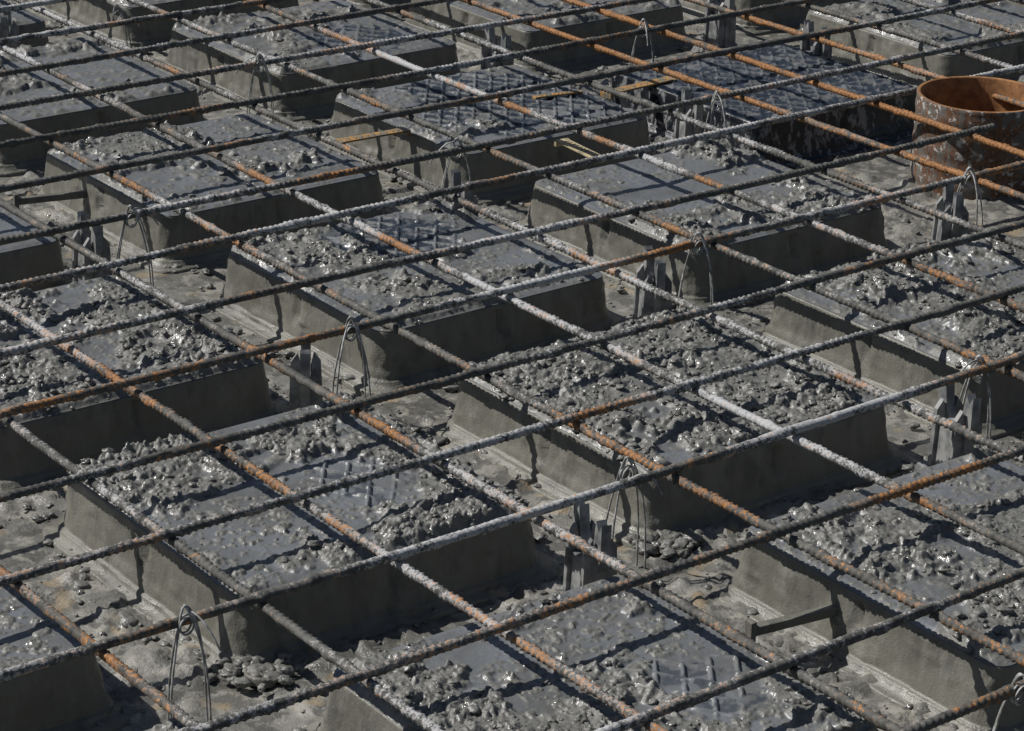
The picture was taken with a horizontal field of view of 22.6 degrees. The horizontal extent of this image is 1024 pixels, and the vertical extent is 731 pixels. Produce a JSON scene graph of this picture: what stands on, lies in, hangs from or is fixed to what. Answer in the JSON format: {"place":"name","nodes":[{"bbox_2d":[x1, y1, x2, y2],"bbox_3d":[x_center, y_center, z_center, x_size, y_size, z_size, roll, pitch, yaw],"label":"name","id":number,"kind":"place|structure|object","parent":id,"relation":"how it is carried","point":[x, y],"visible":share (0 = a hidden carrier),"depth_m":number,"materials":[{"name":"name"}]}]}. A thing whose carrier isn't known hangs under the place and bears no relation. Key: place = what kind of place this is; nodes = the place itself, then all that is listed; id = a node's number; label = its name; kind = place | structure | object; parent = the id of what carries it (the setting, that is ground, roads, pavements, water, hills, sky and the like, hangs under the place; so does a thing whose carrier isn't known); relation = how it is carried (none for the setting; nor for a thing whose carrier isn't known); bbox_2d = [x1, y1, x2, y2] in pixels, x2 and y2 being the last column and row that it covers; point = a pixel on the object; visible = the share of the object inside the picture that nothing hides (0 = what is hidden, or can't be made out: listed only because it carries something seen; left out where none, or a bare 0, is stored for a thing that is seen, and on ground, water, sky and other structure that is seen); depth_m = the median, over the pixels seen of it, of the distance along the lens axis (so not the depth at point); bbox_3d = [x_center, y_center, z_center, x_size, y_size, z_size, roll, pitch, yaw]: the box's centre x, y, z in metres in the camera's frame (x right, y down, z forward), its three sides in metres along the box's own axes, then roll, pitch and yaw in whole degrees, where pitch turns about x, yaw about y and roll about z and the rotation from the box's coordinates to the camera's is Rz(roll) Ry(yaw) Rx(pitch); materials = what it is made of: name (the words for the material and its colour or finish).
{"place":"outdoors","nodes":[
{"label":"outdoors","id":0,"kind":"place"},
{"bbox_2d":[0,0,78,12],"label":"steel rebar","id":1,"kind":"object","parent":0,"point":[13,7],"visible":1,"depth_m":5.45,"materials":[{"name":"grey metal"}]},
{"bbox_2d":[0,564,200,726],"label":"steel rebar","id":2,"kind":"object","parent":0,"point":[136,680],"visible":0.93,"depth_m":2.86,"materials":[{"name":"brown metal"}]},
{"bbox_2d":[0,0,287,44],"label":"steel rebar","id":3,"kind":"object","parent":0,"point":[94,27],"visible":1,"depth_m":5.36,"materials":[{"name":"metal"}]},
{"bbox_2d":[0,0,655,110],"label":"steel rebar","id":4,"kind":"object","parent":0,"point":[122,86],"visible":1,"depth_m":5.14,"materials":[{"name":"grey metal"}]},
{"bbox_2d":[0,0,821,148],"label":"steel rebar","id":5,"kind":"object","parent":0,"point":[96,128],"visible":1,"depth_m":5.00,"materials":[{"name":"metal"}]},
{"bbox_2d":[0,198,902,730],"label":"steel rebar","id":6,"kind":"object","parent":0,"point":[752,646],"visible":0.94,"depth_m":3.27,"materials":[{"name":"grey metal"}]},
{"bbox_2d":[0,350,1023,682],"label":"steel rebar","id":7,"kind":"object","parent":6,"relation":"on","point":[254,598],"visible":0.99,"depth_m":3.17,"materials":[{"name":"grey metal"}]},
{"bbox_2d":[0,283,1023,586],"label":"steel rebar","id":8,"kind":"object","parent":6,"relation":"on","point":[386,471],"visible":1,"depth_m":3.40,"materials":[{"name":"metal"}]},
{"bbox_2d":[0,220,1023,502],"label":"steel rebar","id":9,"kind":"object","parent":6,"relation":"on","point":[364,402],"visible":1,"depth_m":3.64,"materials":[{"name":"grey metal"}]},
{"bbox_2d":[0,31,1023,245],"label":"steel rebar","id":10,"kind":"object","parent":6,"relation":"on","point":[235,193],"visible":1,"depth_m":4.60,"materials":[{"name":"grey metal"}]},
{"bbox_2d":[114,205,158,286],"bbox_3d":[-0.619,-0.186,4.237,0.082,0.169,0.038,-6,23,-16],"label":"tie wire","id":11,"kind":"object","parent":10,"relation":"attached to","point":[138,217],"visible":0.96,"depth_m":4.22,"materials":[{"name":"metal"}]},
{"bbox_2d":[174,445,1023,730],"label":"steel rebar","id":12,"kind":"object","parent":6,"relation":"on","point":[341,681],"visible":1,"depth_m":2.99,"materials":[{"name":"grey metal"}]},
{"bbox_2d":[899,679,1023,730],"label":"steel rebar","id":13,"kind":"object","parent":6,"relation":"on","point":[1003,693],"visible":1,"depth_m":2.77,"materials":[{"name":"grey metal"}]},
{"bbox_2d":[0,0,1003,192],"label":"steel rebar","id":14,"kind":"object","parent":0,"point":[156,159],"visible":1,"depth_m":4.86,"materials":[{"name":"metal"}]},
{"bbox_2d":[0,0,1023,730],"bbox_3d":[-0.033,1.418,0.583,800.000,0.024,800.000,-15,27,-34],"label":"ground","id":15,"kind":"structure","parent":0,"point":[22,540],"depth_m":3.48,"materials":[{"name":"grey concrete"}]},
{"bbox_2d":[0,11,19,48],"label":"rebar support chair","id":16,"kind":"object","parent":15,"relation":"on","point":[8,28],"visible":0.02,"depth_m":5.40,"materials":[{"name":"plastic"}]},
{"bbox_2d":[0,0,49,46],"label":"void former box","id":17,"kind":"object","parent":15,"relation":"on","point":[25,21],"visible":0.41,"depth_m":5.57,"materials":[{"name":"concrete"}]},
{"bbox_2d":[0,207,71,291],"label":"void former box","id":18,"kind":"object","parent":15,"relation":"on","point":[31,258],"visible":0.54,"depth_m":4.26,"materials":[{"name":"concrete"}]},
{"bbox_2d":[13,190,86,207],"bbox_3d":[-0.814,-0.298,4.596,0.155,0.036,0.014,-8,24,-21],"label":"formwork link bar","id":19,"kind":"object","parent":15,"relation":"on","point":[40,198],"visible":0.69,"depth_m":4.58,"materials":[{"name":"grey metal"}]},
{"bbox_2d":[0,584,142,730],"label":"void former box","id":20,"kind":"object","parent":15,"relation":"on","point":[72,695],"visible":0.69,"depth_m":2.98,"materials":[{"name":"concrete"}]},
{"bbox_2d":[72,211,111,281],"bbox_3d":[-0.689,-0.171,4.232,0.141,0.150,0.128,-11,25,-27],"label":"rebar support chair","id":21,"kind":"object","parent":15,"relation":"on","point":[93,239],"visible":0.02,"depth_m":4.21,"materials":[{"name":"plastic"}]},
{"bbox_2d":[0,35,204,178],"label":"void former box","id":22,"kind":"object","parent":15,"relation":"on","point":[83,111],"visible":0.7,"depth_m":5.07,"materials":[{"name":"concrete"}]},
{"bbox_2d":[106,4,139,57],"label":"tie wire","id":23,"kind":"object","parent":15,"relation":"on","point":[120,12],"visible":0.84,"depth_m":5.42,"materials":[{"name":"metal"}]},
{"bbox_2d":[0,275,289,492],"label":"void former box","id":24,"kind":"object","parent":15,"relation":"on","point":[218,397],"visible":0.72,"depth_m":3.76,"materials":[{"name":"concrete"}]},
{"bbox_2d":[19,0,298,52],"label":"void former box","id":25,"kind":"object","parent":15,"relation":"on","point":[89,12],"visible":0.47,"depth_m":5.77,"materials":[{"name":"concrete"}]},
{"bbox_2d":[145,717,184,730],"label":"concrete","id":26,"kind":"object","parent":15,"relation":"on","point":[172,724],"visible":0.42,"depth_m":2.81,"materials":[{"name":"concrete"}]},
{"bbox_2d":[167,604,220,721],"bbox_3d":[-0.366,0.352,2.941,0.058,0.169,0.058,-6,23,-17],"label":"tie wire","id":27,"kind":"object","parent":15,"relation":"on","point":[192,617],"visible":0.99,"depth_m":2.94,"materials":[{"name":"metal"}]},
{"bbox_2d":[12,113,395,274],"bbox_3d":[-0.549,-0.336,4.703,0.604,0.122,0.607,-15,27,-35],"label":"void former box","id":28,"kind":"object","parent":15,"relation":"on","point":[204,175],"visible":0.68,"depth_m":4.60,"materials":[{"name":"concrete"}]},
{"bbox_2d":[0,417,445,730],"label":"steel rebar","id":29,"kind":"object","parent":15,"relation":"on","point":[382,693],"visible":0.94,"depth_m":3.04,"materials":[{"name":"grey metal"}]},
{"bbox_2d":[0,123,998,357],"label":"steel rebar","id":30,"kind":"object","parent":29,"relation":"on","point":[20,349],"visible":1,"depth_m":4.11,"materials":[{"name":"grey metal"}]},
{"bbox_2d":[234,53,274,122],"bbox_3d":[-0.509,-0.539,5.101,0.082,0.169,0.025,-6,23,-17],"label":"tie wire","id":31,"kind":"object","parent":15,"relation":"on","point":[260,71],"visible":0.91,"depth_m":5.09,"materials":[{"name":"metal"}]},
{"bbox_2d":[265,333,322,417],"bbox_3d":[-0.308,0.037,3.746,0.128,0.150,0.132,0,22,-4],"label":"rebar support chair","id":32,"kind":"object","parent":15,"relation":"on","point":[301,396],"visible":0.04,"depth_m":3.72,"materials":[{"name":"plastic"}]},
{"bbox_2d":[30,390,564,691],"bbox_3d":[-0.279,0.199,3.413,0.609,0.125,0.616,-15,27,-34],"label":"void former box","id":33,"kind":"object","parent":15,"relation":"on","point":[261,651],"visible":0.82,"depth_m":3.31,"materials":[{"name":"concrete"}]},
{"bbox_2d":[154,0,460,122],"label":"void former box","id":34,"kind":"object","parent":15,"relation":"on","point":[347,66],"visible":0.69,"depth_m":5.43,"materials":[{"name":"concrete"}]},
{"bbox_2d":[0,298,667,730],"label":"steel rebar","id":35,"kind":"object","parent":15,"relation":"on","point":[476,614],"visible":0.91,"depth_m":3.18,"materials":[{"name":"grey metal"}]},
{"bbox_2d":[332,316,371,411],"bbox_3d":[-0.235,0.009,3.784,0.053,0.169,0.070,-5,23,-15],"label":"tie wire","id":36,"kind":"object","parent":15,"relation":"on","point":[347,324],"visible":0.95,"depth_m":3.78,"materials":[{"name":"metal"}]},
{"bbox_2d":[317,0,410,11],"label":"void former box","id":37,"kind":"object","parent":15,"relation":"on","point":[365,4],"visible":0.12,"depth_m":6.09,"materials":[{"name":"concrete"}]},
{"bbox_2d":[198,198,631,396],"bbox_3d":[-0.161,-0.132,4.227,0.607,0.125,0.609,-15,28,-35],"label":"void former box","id":38,"kind":"object","parent":15,"relation":"on","point":[478,332],"visible":0.77,"depth_m":4.13,"materials":[{"name":"concrete"}]},
{"bbox_2d":[429,138,470,199],"bbox_3d":[-0.107,-0.329,4.614,0.087,0.169,0.022,-8,24,-21],"label":"tie wire","id":39,"kind":"object","parent":15,"relation":"on","point":[448,161],"visible":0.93,"depth_m":4.60,"materials":[{"name":"metal"}]},
{"bbox_2d":[444,169,477,216],"bbox_3d":[-0.086,-0.258,4.477,0.139,0.150,0.129,-6,23,-18],"label":"rebar support chair","id":40,"kind":"object","parent":15,"relation":"on","point":[455,179],"depth_m":4.45,"materials":[{"name":"plastic"}]},
{"bbox_2d":[315,65,665,206],"bbox_3d":[-0.044,-0.470,5.064,0.608,0.119,0.612,-15,27,-34],"label":"void former box","id":41,"kind":"object","parent":15,"relation":"on","point":[487,120],"visible":0.67,"depth_m":4.96,"materials":[{"name":"concrete"}]},
{"bbox_2d":[335,127,410,144],"bbox_3d":[-0.262,-0.431,4.844,0.152,0.014,0.026,-14,27,-32],"label":"tan connector strip","id":42,"kind":"object","parent":41,"relation":"attached to","point":[401,130],"visible":0.95,"depth_m":4.84,"materials":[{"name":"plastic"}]},
{"bbox_2d":[554,138,601,163],"bbox_3d":[0.126,-0.403,4.811,0.031,0.014,0.129,-12,26,-30],"label":"cream connector strip","id":43,"kind":"object","parent":41,"relation":"attached to","point":[576,147],"visible":0.89,"depth_m":4.81,"materials":[{"name":"plastic"}]},
{"bbox_2d":[0,0,992,727],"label":"spilled concrete crumbs","id":44,"kind":"object","parent":15,"relation":"on","point":[78,588],"visible":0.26,"depth_m":3.35,"materials":[{"name":"grey concrete"}]},
{"bbox_2d":[481,26,513,69],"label":"rebar support chair","id":45,"kind":"object","parent":15,"relation":"on","point":[490,38],"visible":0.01,"depth_m":5.37,"materials":[{"name":"plastic"}]},
{"bbox_2d":[402,0,695,76],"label":"void former box","id":46,"kind":"object","parent":15,"relation":"on","point":[459,14],"visible":0.55,"depth_m":5.74,"materials":[{"name":"concrete"}]},
{"bbox_2d":[531,498,616,602],"bbox_3d":[0.097,0.250,3.253,0.136,0.150,0.133,-8,24,-22],"label":"rebar support chair","id":47,"kind":"object","parent":15,"relation":"on","point":[581,568],"visible":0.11,"depth_m":3.24,"materials":[{"name":"plastic"}]},
{"bbox_2d":[291,574,877,730],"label":"void former box","id":48,"kind":"object","parent":15,"relation":"on","point":[638,649],"visible":0.76,"depth_m":2.93,"materials":[{"name":"concrete"}]},
{"bbox_2d":[242,0,1023,311],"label":"steel rebar","id":49,"kind":"object","parent":15,"relation":"on","point":[1005,301],"visible":0.91,"depth_m":4.54,"materials":[{"name":"metal"}]},
{"bbox_2d":[606,456,662,568],"bbox_3d":[0.157,0.200,3.342,0.066,0.169,0.052,-11,25,-27],"label":"tie wire","id":50,"kind":"object","parent":15,"relation":"on","point":[620,476],"visible":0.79,"depth_m":3.34,"materials":[{"name":"metal"}]},
{"bbox_2d":[611,246,671,328],"bbox_3d":[0.227,-0.106,4.127,0.143,0.150,0.132,4,22,6],"label":"rebar support chair","id":51,"kind":"object","parent":15,"relation":"on","point":[653,272],"visible":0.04,"depth_m":4.11,"materials":[{"name":"plastic"}]},
{"bbox_2d":[629,18,653,65],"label":"tie wire","id":52,"kind":"object","parent":15,"relation":"on","point":[646,25],"visible":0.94,"depth_m":5.40,"materials":[{"name":"metal"}]},
{"bbox_2d":[411,308,908,559],"bbox_3d":[0.231,0.063,3.764,0.599,0.133,0.621,-15,27,-35],"label":"void former box","id":53,"kind":"object","parent":15,"relation":"on","point":[561,462],"visible":0.74,"depth_m":3.66,"materials":[{"name":"concrete"}]},
{"bbox_2d":[664,87,707,152],"bbox_3d":[0.349,-0.458,4.990,0.132,0.150,0.128,-6,23,-16],"label":"rebar support chair","id":54,"kind":"object","parent":15,"relation":"on","point":[682,129],"visible":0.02,"depth_m":4.96,"materials":[{"name":"plastic"}]},
{"bbox_2d":[510,138,894,308],"bbox_3d":[0.344,-0.273,4.598,0.602,0.125,0.598,-15,27,-34],"label":"void former box","id":55,"kind":"object","parent":15,"relation":"on","point":[801,249],"visible":0.72,"depth_m":4.50,"materials":[{"name":"concrete"}]},
{"bbox_2d":[691,0,737,52],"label":"rebar support chair","id":56,"kind":"object","parent":15,"relation":"on","point":[721,33],"visible":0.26,"depth_m":5.75,"materials":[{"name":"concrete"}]},
{"bbox_2d":[704,91,726,139],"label":"tie wire","id":57,"kind":"object","parent":15,"relation":"on","point":[713,101],"visible":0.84,"depth_m":4.90,"materials":[{"name":"metal"}]},
{"bbox_2d":[605,40,916,169],"bbox_3d":[0.508,-0.545,5.292,0.586,0.108,0.599,-15,27,-34],"label":"void former box","id":58,"kind":"object","parent":15,"relation":"on","point":[804,141],"visible":0.62,"depth_m":5.19,"materials":[{"name":"concrete"}]},
{"bbox_2d":[600,76,676,99],"bbox_3d":[0.257,-0.563,5.196,0.185,0.014,0.031,-17,29,-38],"label":"tan connector strip","id":59,"kind":"object","parent":58,"relation":"on","point":[648,83],"visible":0.87,"depth_m":5.19,"materials":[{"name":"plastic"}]},
{"bbox_2d":[679,0,859,35],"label":"void former box","id":60,"kind":"object","parent":15,"relation":"on","point":[791,16],"visible":0.31,"depth_m":6.01,"materials":[{"name":"concrete"}]},
{"bbox_2d":[745,604,837,640],"bbox_3d":[0.359,0.315,3.172,0.164,0.036,0.015,-11,25,-27],"label":"formwork link bar","id":61,"kind":"object","parent":15,"relation":"on","point":[753,629],"visible":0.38,"depth_m":3.15,"materials":[{"name":"grey metal"}]},
{"bbox_2d":[594,567,1023,730],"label":"steel rebar","id":62,"kind":"object","parent":15,"relation":"on","point":[679,703],"visible":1,"depth_m":2.88,"materials":[{"name":"grey metal"}]},
{"bbox_2d":[800,19,831,58],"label":"rebar support chair","id":63,"kind":"object","parent":15,"relation":"on","point":[817,48],"visible":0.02,"depth_m":5.47,"materials":[{"name":"plastic"}]},
{"bbox_2d":[690,445,1023,730],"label":"void former box","id":64,"kind":"object","parent":15,"relation":"on","point":[925,555],"visible":0.83,"depth_m":3.21,"materials":[{"name":"concrete"}]},
{"bbox_2d":[747,234,1023,443],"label":"void former box","id":65,"kind":"object","parent":15,"relation":"on","point":[892,362],"visible":0.72,"depth_m":4.04,"materials":[{"name":"concrete"}]},
{"bbox_2d":[780,0,1023,73],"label":"steel rebar","id":66,"kind":"object","parent":15,"relation":"on","point":[928,42],"visible":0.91,"depth_m":5.43,"materials":[{"name":"grey metal"}]},
{"bbox_2d":[790,0,1023,86],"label":"void former box","id":67,"kind":"object","parent":15,"relation":"on","point":[948,30],"visible":0.57,"depth_m":5.65,"materials":[{"name":"plastic"},{"name":"wet concrete splashed on top"}]},
{"bbox_2d":[901,383,982,472],"bbox_3d":[0.634,0.100,3.648,0.116,0.150,0.152,-9,25,-24],"label":"rebar support chair","id":68,"kind":"object","parent":15,"relation":"on","point":[946,445],"visible":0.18,"depth_m":3.64,"materials":[{"name":"plastic"}]},
{"bbox_2d":[931,183,968,240],"bbox_3d":[0.762,-0.238,4.479,0.129,0.150,0.145,-1,22,-7],"label":"rebar support chair","id":69,"kind":"object","parent":15,"relation":"on","point":[950,201],"visible":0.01,"depth_m":4.45,"materials":[{"name":"plastic"}]},
{"bbox_2d":[900,0,1019,32],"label":"steel rebar","id":70,"kind":"object","parent":15,"relation":"on","point":[966,17],"visible":0.81,"depth_m":5.58,"materials":[{"name":"grey metal"}]},
{"bbox_2d":[910,76,1023,199],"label":"rusty steel pipe","id":71,"kind":"object","parent":15,"relation":"on","point":[964,102],"visible":0.72,"depth_m":4.86,"materials":[{"name":"brown metal"}]},
{"bbox_2d":[959,355,991,438],"bbox_3d":[0.656,0.061,3.707,0.073,0.169,0.043,-2,23,-9],"label":"tie wire","id":72,"kind":"object","parent":15,"relation":"on","point":[973,362],"visible":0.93,"depth_m":3.69,"materials":[{"name":"metal"}]},
{"bbox_2d":[992,673,1023,730],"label":"tie wire","id":73,"kind":"object","parent":15,"relation":"on","point":[1016,678],"visible":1,"depth_m":2.82,"materials":[{"name":"metal"}]},
{"bbox_2d":[1005,0,1023,7],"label":"void former box","id":74,"kind":"object","parent":15,"relation":"on","point":[1018,4],"visible":0.02,"depth_m":6.13,"materials":[{"name":"concrete"}]},
{"bbox_2d":[1017,75,1023,82],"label":"void former box","id":75,"kind":"object","parent":15,"relation":"on","point":[1021,79],"visible":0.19,"depth_m":5.33,"materials":[{"name":"concrete"}]},
{"label":"steel rebar","id":76,"kind":"object","parent":15,"relation":"on","visible":0},
{"bbox_2d":[0,161,1023,418],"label":"steel rebar","id":77,"kind":"object","parent":76,"relation":"on","point":[320,335],"visible":1,"depth_m":3.90,"materials":[{"name":"grey metal"}]},
{"bbox_2d":[677,232,713,307],"bbox_3d":[0.295,-0.142,4.181,0.037,0.169,0.075,-15,27,-34],"label":"tie wire","id":78,"kind":"object","parent":77,"relation":"attached to","point":[710,270],"visible":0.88,"depth_m":4.16,"materials":[{"name":"metal"}]},
{"bbox_2d":[957,167,982,232],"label":"tie wire","id":79,"kind":"object","parent":77,"relation":"attached to","point":[973,176],"visible":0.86,"depth_m":4.50,"materials":[{"name":"metal"}]},
{"label":"steel rebar","id":80,"kind":"object","parent":15,"relation":"on","visible":0},
{"bbox_2d":[0,0,456,77],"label":"steel rebar","id":81,"kind":"object","parent":80,"relation":"on","point":[188,41],"visible":1,"depth_m":5.25,"materials":[{"name":"grey metal"}]},
{"bbox_2d":[0,112,1023,665],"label":"steel rebar","id":82,"kind":"object","parent":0,"point":[834,562],"visible":0.93,"depth_m":3.49,"materials":[{"name":"metal"}]},
{"bbox_2d":[0,44,1023,555],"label":"steel rebar","id":83,"kind":"object","parent":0,"point":[726,404],"visible":0.92,"depth_m":3.81,"materials":[{"name":"grey metal"}]},
{"bbox_2d":[0,64,1023,292],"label":"steel rebar","id":84,"kind":"object","parent":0,"point":[70,273],"visible":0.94,"depth_m":4.37,"materials":[{"name":"grey metal"}]},
{"bbox_2d":[13,0,1023,462],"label":"steel rebar","id":85,"kind":"object","parent":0,"point":[781,348],"visible":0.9,"depth_m":4.13,"materials":[{"name":"grey metal"}]},
{"bbox_2d":[532,90,582,98],"bbox_3d":[0.091,-0.537,5.114,0.107,0.014,0.014,-10,25,-26],"label":"tan connector strip","id":86,"kind":"object","parent":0,"point":[579,92],"visible":1,"depth_m":5.11,"materials":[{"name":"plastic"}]},
{"bbox_2d":[126,0,1023,381],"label":"steel rebar","id":87,"kind":"object","parent":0,"point":[820,290],"visible":0.92,"depth_m":4.34,"materials":[{"name":"grey metal"}]},
{"bbox_2d":[459,0,1023,201],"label":"steel rebar","id":88,"kind":"object","parent":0,"point":[925,162],"visible":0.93,"depth_m":4.91,"materials":[{"name":"metal"}]},
{"bbox_2d":[562,0,1023,158],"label":"steel rebar","id":89,"kind":"object","parent":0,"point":[908,114],"visible":0.92,"depth_m":5.07,"materials":[{"name":"metal"}]},
{"bbox_2d":[684,0,1023,108],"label":"steel rebar","id":90,"kind":"object","parent":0,"point":[910,68],"visible":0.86,"depth_m":5.33,"materials":[{"name":"metal"}]},
{"bbox_2d":[1009,0,1023,4],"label":"steel rebar","id":91,"kind":"object","parent":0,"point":[1021,2],"visible":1,"depth_m":5.74,"materials":[{"name":"metal"}]},
{"bbox_3d":[-1.195,-1.079,6.470,0.565,0.125,0.594,-15,27,-34],"label":"void-forming box","id":92,"kind":"object","parent":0,"visible":0},
{"bbox_2d":[361,0,1023,250],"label":"steel rebar","id":93,"kind":"object","parent":92,"relation":"on","point":[857,183],"visible":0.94,"depth_m":4.73,"materials":[{"name":"metal"}]}
]}

